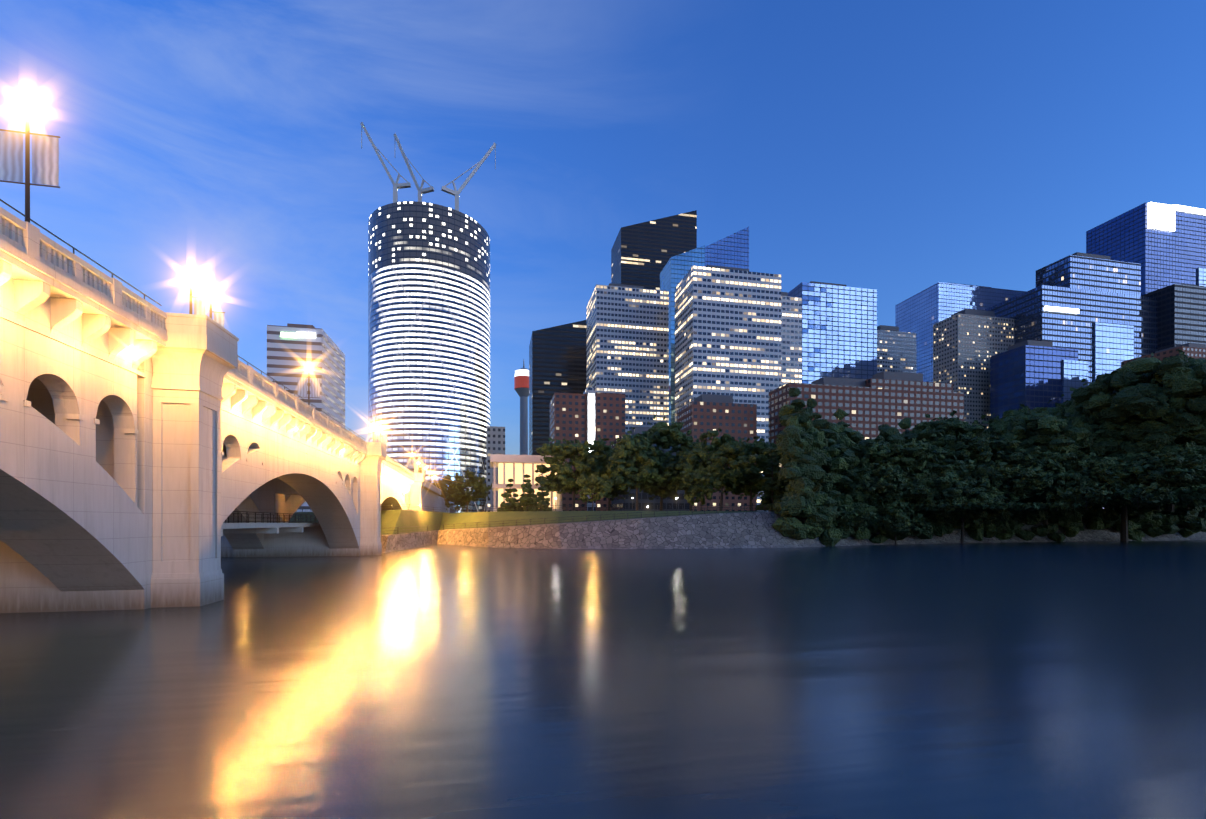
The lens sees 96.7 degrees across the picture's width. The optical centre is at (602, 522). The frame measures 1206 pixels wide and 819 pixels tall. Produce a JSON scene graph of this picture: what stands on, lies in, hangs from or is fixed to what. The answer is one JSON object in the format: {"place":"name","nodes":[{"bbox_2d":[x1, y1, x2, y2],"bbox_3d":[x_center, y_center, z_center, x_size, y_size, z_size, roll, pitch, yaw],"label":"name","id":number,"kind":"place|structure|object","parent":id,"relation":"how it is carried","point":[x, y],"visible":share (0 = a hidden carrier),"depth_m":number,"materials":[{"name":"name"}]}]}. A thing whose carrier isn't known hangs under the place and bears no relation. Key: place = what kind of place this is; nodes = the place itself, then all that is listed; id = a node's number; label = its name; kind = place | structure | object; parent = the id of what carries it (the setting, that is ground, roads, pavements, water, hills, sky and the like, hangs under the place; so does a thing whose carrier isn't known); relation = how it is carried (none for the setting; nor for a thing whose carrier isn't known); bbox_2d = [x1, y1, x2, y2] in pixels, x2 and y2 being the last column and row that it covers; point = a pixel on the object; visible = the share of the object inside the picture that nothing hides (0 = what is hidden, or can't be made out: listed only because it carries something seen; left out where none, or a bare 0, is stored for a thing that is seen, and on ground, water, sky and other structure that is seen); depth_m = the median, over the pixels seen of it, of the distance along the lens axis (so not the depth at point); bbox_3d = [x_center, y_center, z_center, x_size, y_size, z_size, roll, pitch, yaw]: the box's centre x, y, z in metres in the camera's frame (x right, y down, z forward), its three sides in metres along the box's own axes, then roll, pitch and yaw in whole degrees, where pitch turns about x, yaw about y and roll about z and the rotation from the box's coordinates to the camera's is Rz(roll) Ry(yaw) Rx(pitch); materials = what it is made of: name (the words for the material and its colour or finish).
{"place":"outdoors","nodes":[
{"label":"outdoors","id":0,"kind":"place"},
{"bbox_2d":[0,540,1205,818],"bbox_3d":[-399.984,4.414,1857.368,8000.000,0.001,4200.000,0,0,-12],"label":"river water","id":1,"kind":"structure","parent":0,"point":[1036,680],"depth_m":14.27,"materials":[{"name":"blue liquid"}]},
{"bbox_2d":[0,0,1205,454],"label":"sky","id":2,"kind":"structure","parent":0,"point":[898,149],"materials":[{"name":"blue"}]},
{"bbox_2d":[288,510,1205,552],"bbox_3d":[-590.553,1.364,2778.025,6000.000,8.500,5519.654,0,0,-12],"label":"bank ground","id":3,"kind":"structure","parent":0,"point":[726,529],"depth_m":96.52,"materials":[{"name":"stone"}]},
{"bbox_2d":[0,207,440,612],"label":"street bridge","id":4,"kind":"structure","parent":3,"relation":"on","point":[129,480],"depth_m":27.01,"materials":[{"name":"concrete"}]},
{"bbox_2d":[0,99,430,481],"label":"lamp posts","id":5,"kind":"object","parent":4,"relation":"on","point":[28,116],"visible":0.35,"depth_m":20.22,"materials":[{"name":"metal"}]},
{"bbox_2d":[0,131,421,472],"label":"banners","id":6,"kind":"object","parent":5,"relation":"attached to","point":[45,160],"visible":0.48,"depth_m":20.30,"materials":[{"name":"white fabric"}]},
{"bbox_2d":[18,100,435,476],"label":"street lamp globes","id":7,"kind":"object","parent":5,"relation":"on","point":[26,106],"visible":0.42,"depth_m":20.36,"materials":[{"name":"white glass"}]},
{"bbox_2d":[0,199,438,522],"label":"bridge railings","id":8,"kind":"object","parent":4,"relation":"on","point":[238,513],"visible":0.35,"depth_m":50.02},
{"bbox_2d":[221,523,319,535],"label":"deck","id":9,"kind":"structure","parent":4,"relation":"attached to","point":[237,528],"depth_m":55.32,"materials":[{"name":"concrete"}]},
{"bbox_2d":[267,325,344,511],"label":"office building","id":10,"kind":"structure","parent":3,"relation":"on","point":[290,359],"depth_m":247.64,"materials":[{"name":"grey"}]},
{"bbox_2d":[280,332,296,337],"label":"illuminated sign","id":11,"kind":"object","parent":10,"relation":"attached to","point":[288,334],"visible":0.85,"depth_m":245.03,"materials":[{"name":"white plastic"}]},
{"bbox_2d":[287,323,314,327],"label":"rooftop structure","id":12,"kind":"object","parent":10,"relation":"on","point":[300,325],"visible":0.15,"depth_m":255.92,"materials":[{"name":"grey concrete"}]},
{"bbox_2d":[297,332,315,337],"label":"illuminated sign","id":13,"kind":"object","parent":10,"relation":"attached to","point":[303,334],"visible":1,"depth_m":246.63,"materials":[{"name":"white"}]},
{"bbox_2d":[381,457,449,512],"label":"bridge","id":14,"kind":"structure","parent":3,"relation":"on","point":[430,500],"depth_m":152.09,"materials":[{"name":"beige concrete"}]},
{"bbox_2d":[368,201,489,512],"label":"round skyscraper","id":15,"kind":"structure","parent":3,"relation":"on","point":[429,334],"depth_m":387.99,"materials":[{"name":"white glass"}]},
{"bbox_2d":[360,122,496,210],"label":"construction cranes","id":16,"kind":"object","parent":15,"relation":"on","point":[421,191],"visible":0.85,"depth_m":400.02},
{"bbox_2d":[486,426,504,511],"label":"beige building","id":17,"kind":"structure","parent":3,"relation":"on","point":[495,439],"depth_m":254.53,"materials":[{"name":"beige concrete"}]},
{"bbox_2d":[514,360,528,454],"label":"observation tower","id":18,"kind":"structure","parent":3,"relation":"on","point":[521,382],"depth_m":698.31,"materials":[{"name":"grey concrete"}]},
{"bbox_2d":[490,454,565,511],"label":"riverside pavilion","id":19,"kind":"structure","parent":3,"relation":"on","point":[516,468],"depth_m":149.31,"materials":[{"name":"grey"}]},
{"bbox_2d":[302,504,773,533],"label":"bank fences","id":20,"kind":"object","parent":3,"relation":"on","point":[619,507],"visible":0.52,"depth_m":100.32,"materials":[{"name":"black metal"}]},
{"bbox_2d":[529,320,586,455],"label":"skyscraper","id":21,"kind":"structure","parent":3,"relation":"on","point":[557,359],"depth_m":461.18,"materials":[{"name":"black glass"}]},
{"bbox_2d":[550,392,586,510],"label":"brick building","id":22,"kind":"structure","parent":3,"relation":"on","point":[568,416],"depth_m":252.21,"materials":[{"name":"brown brick"}]},
{"bbox_2d":[583,388,595,510],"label":"brick building","id":23,"kind":"structure","parent":3,"relation":"on","point":[587,391],"depth_m":253.04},
{"bbox_2d":[588,394,594,451],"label":"lit brick stair","id":24,"kind":"object","parent":23,"relation":"attached to","point":[591,417],"visible":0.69,"depth_m":252.53,"materials":[{"name":"white"}]},
{"bbox_2d":[596,392,624,510],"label":"brick building","id":25,"kind":"structure","parent":3,"relation":"on","point":[610,416],"depth_m":255.73,"materials":[{"name":"brown brick"}]},
{"bbox_2d":[555,499,676,510],"bbox_3d":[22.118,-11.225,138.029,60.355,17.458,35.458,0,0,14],"label":"park lamps","id":26,"kind":"object","parent":3,"relation":"on","point":[632,504],"visible":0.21,"depth_m":128.00,"materials":[{"name":"white metal"}]},
{"bbox_2d":[587,284,668,433],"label":"office building","id":27,"kind":"structure","parent":3,"relation":"on","point":[628,342],"depth_m":382.83,"materials":[{"name":"grey concrete"}]},
{"bbox_2d":[609,283,642,288],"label":"white tower plant","id":28,"kind":"object","parent":27,"relation":"on","point":[623,285],"visible":0.15,"depth_m":391.34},
{"bbox_2d":[611,435,689,510],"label":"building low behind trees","id":29,"kind":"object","parent":3,"relation":"on","point":[683,504],"depth_m":208.59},
{"bbox_2d":[628,427,650,434],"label":"low building","id":30,"kind":"structure","parent":29,"relation":"on","point":[636,430],"depth_m":212.48,"materials":[{"name":"grey metal"}]},
{"bbox_2d":[611,210,696,289],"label":"skyscraper","id":31,"kind":"structure","parent":3,"relation":"on","point":[643,253],"depth_m":541.68,"materials":[{"name":"black glass"}]},
{"bbox_2d":[660,245,704,424],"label":"skyscraper","id":32,"kind":"structure","parent":3,"relation":"on","point":[675,270],"depth_m":446.93,"materials":[{"name":"blue glass"}]},
{"bbox_2d":[677,401,756,510],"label":"brick building","id":33,"kind":"structure","parent":3,"relation":"on","point":[736,421],"depth_m":241.25,"materials":[{"name":"brown brick"}]},
{"bbox_2d":[694,394,732,402],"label":"roof","id":34,"kind":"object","parent":33,"relation":"on","point":[715,398],"visible":0.46,"depth_m":245.82,"materials":[{"name":"grey concrete"}]},
{"bbox_2d":[705,227,748,268],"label":"skyscraper","id":35,"kind":"structure","parent":3,"relation":"on","point":[732,250],"depth_m":478.04,"materials":[{"name":"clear glass"}]},
{"bbox_2d":[675,266,780,504],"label":"office building","id":36,"kind":"structure","parent":3,"relation":"on","point":[727,331],"depth_m":356.21,"materials":[{"name":"concrete"}]},
{"bbox_2d":[706,265,748,270],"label":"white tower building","id":37,"kind":"structure","parent":36,"relation":"on","point":[730,268],"depth_m":363.36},
{"bbox_2d":[781,296,801,385],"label":"office building","id":38,"kind":"structure","parent":3,"relation":"on","point":[791,339],"depth_m":379.85,"materials":[{"name":"blue glass"}]},
{"bbox_2d":[788,282,876,383],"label":"office building","id":39,"kind":"structure","parent":3,"relation":"on","point":[839,331],"depth_m":449.22,"materials":[{"name":"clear glass"}]},
{"bbox_2d":[809,281,845,285],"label":"roof","id":40,"kind":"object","parent":39,"relation":"on","point":[827,283],"visible":0.15,"depth_m":459.81,"materials":[{"name":"grey metal"}]},
{"bbox_2d":[769,378,963,479],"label":"apartment building","id":41,"kind":"structure","parent":3,"relation":"on","point":[869,410],"depth_m":246.31,"materials":[{"name":"brown brick"}]},
{"bbox_2d":[811,371,922,386],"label":"roof","id":42,"kind":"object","parent":41,"relation":"on","point":[889,375],"depth_m":251.47,"materials":[{"name":"grey concrete"}]},
{"bbox_2d":[877,330,915,373],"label":"grey building","id":43,"kind":"structure","parent":3,"relation":"on","point":[896,351],"depth_m":506.64,"materials":[{"name":"grey"}]},
{"bbox_2d":[877,325,898,331],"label":"rooftop structure","id":44,"kind":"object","parent":43,"relation":"on","point":[888,328],"visible":0.31,"depth_m":513.71,"materials":[{"name":"grey concrete"}]},
{"bbox_2d":[895,282,1026,381],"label":"skyscraper","id":45,"kind":"structure","parent":3,"relation":"on","point":[920,314],"depth_m":563.88,"materials":[{"name":"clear glass"}]},
{"bbox_2d":[933,313,1013,429],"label":"office building","id":46,"kind":"structure","parent":3,"relation":"on","point":[966,347],"depth_m":382.76,"materials":[{"name":"grey"}]},
{"bbox_2d":[951,309,994,316],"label":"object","id":47,"kind":"structure","parent":46,"relation":"on","point":[978,312],"depth_m":388.99,"materials":[{"name":"grey concrete"}]},
{"bbox_2d":[990,345,1077,419],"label":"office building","id":48,"kind":"structure","parent":3,"relation":"on","point":[1030,376],"depth_m":352.53,"materials":[{"name":"blue glass"}]},
{"bbox_2d":[1008,340,1052,350],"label":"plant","id":49,"kind":"object","parent":48,"relation":"on","point":[1036,343],"visible":0.39,"depth_m":358.50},
{"bbox_2d":[1062,360,1087,402],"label":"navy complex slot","id":50,"kind":"object","parent":48,"relation":"attached to","point":[1074,373],"visible":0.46,"depth_m":354.11,"materials":[{"name":"blue glass"}]},
{"bbox_2d":[984,285,1156,508],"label":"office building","id":51,"kind":"structure","parent":3,"relation":"on","point":[1030,316],"depth_m":377.63,"materials":[{"name":"blue glass"}]},
{"bbox_2d":[1044,306,1078,313],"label":"illuminated sign","id":52,"kind":"object","parent":51,"relation":"attached to","point":[1060,309],"visible":1,"depth_m":371.14,"materials":[{"name":"white plastic"}]},
{"bbox_2d":[1036,255,1140,295],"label":"navy building cap","id":53,"kind":"object","parent":51,"relation":"on","point":[1093,274],"visible":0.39,"depth_m":393.22,"materials":[{"name":"blue glass"}]},
{"bbox_2d":[1072,252,1109,259],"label":"rooftop structure","id":54,"kind":"object","parent":53,"relation":"on","point":[1091,255],"visible":0.15,"depth_m":398.09,"materials":[{"name":"grey metal"}]},
{"bbox_2d":[1094,322,1133,381],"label":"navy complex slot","id":55,"kind":"object","parent":51,"relation":"attached to","point":[1113,344],"visible":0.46,"depth_m":379.55,"materials":[{"name":"blue glass"}]},
{"bbox_2d":[1086,203,1205,294],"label":"skyscraper","id":56,"kind":"structure","parent":3,"relation":"on","point":[1164,258],"depth_m":500.04,"materials":[{"name":"blue glass"}]},
{"bbox_2d":[1148,202,1174,231],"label":"illuminated sign","id":57,"kind":"object","parent":56,"relation":"attached to","point":[1161,216],"visible":1,"depth_m":492.02,"materials":[{"name":"white"}]},
{"bbox_2d":[1173,204,1205,214],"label":"tower crown band","id":58,"kind":"object","parent":56,"relation":"attached to","point":[1186,209],"visible":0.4,"depth_m":500.46,"materials":[{"name":"white"}]},
{"bbox_2d":[1197,267,1205,285],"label":"tower slot","id":59,"kind":"object","parent":56,"relation":"attached to","point":[1201,276],"visible":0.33,"depth_m":503.41,"materials":[{"name":"blue glass"}]},
{"bbox_2d":[1121,346,1205,366],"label":"red building","id":60,"kind":"structure","parent":3,"relation":"on","point":[1195,352],"depth_m":305.64,"materials":[{"name":"brick"}]},
{"bbox_2d":[1155,343,1205,352],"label":"roof","id":61,"kind":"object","parent":60,"relation":"on","point":[1197,345],"visible":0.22,"depth_m":315.31,"materials":[{"name":"grey metal"}]},
{"bbox_2d":[1141,284,1205,350],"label":"dark building","id":62,"kind":"structure","parent":3,"relation":"on","point":[1181,314],"depth_m":383.29,"materials":[{"name":"glass"}]}
]}

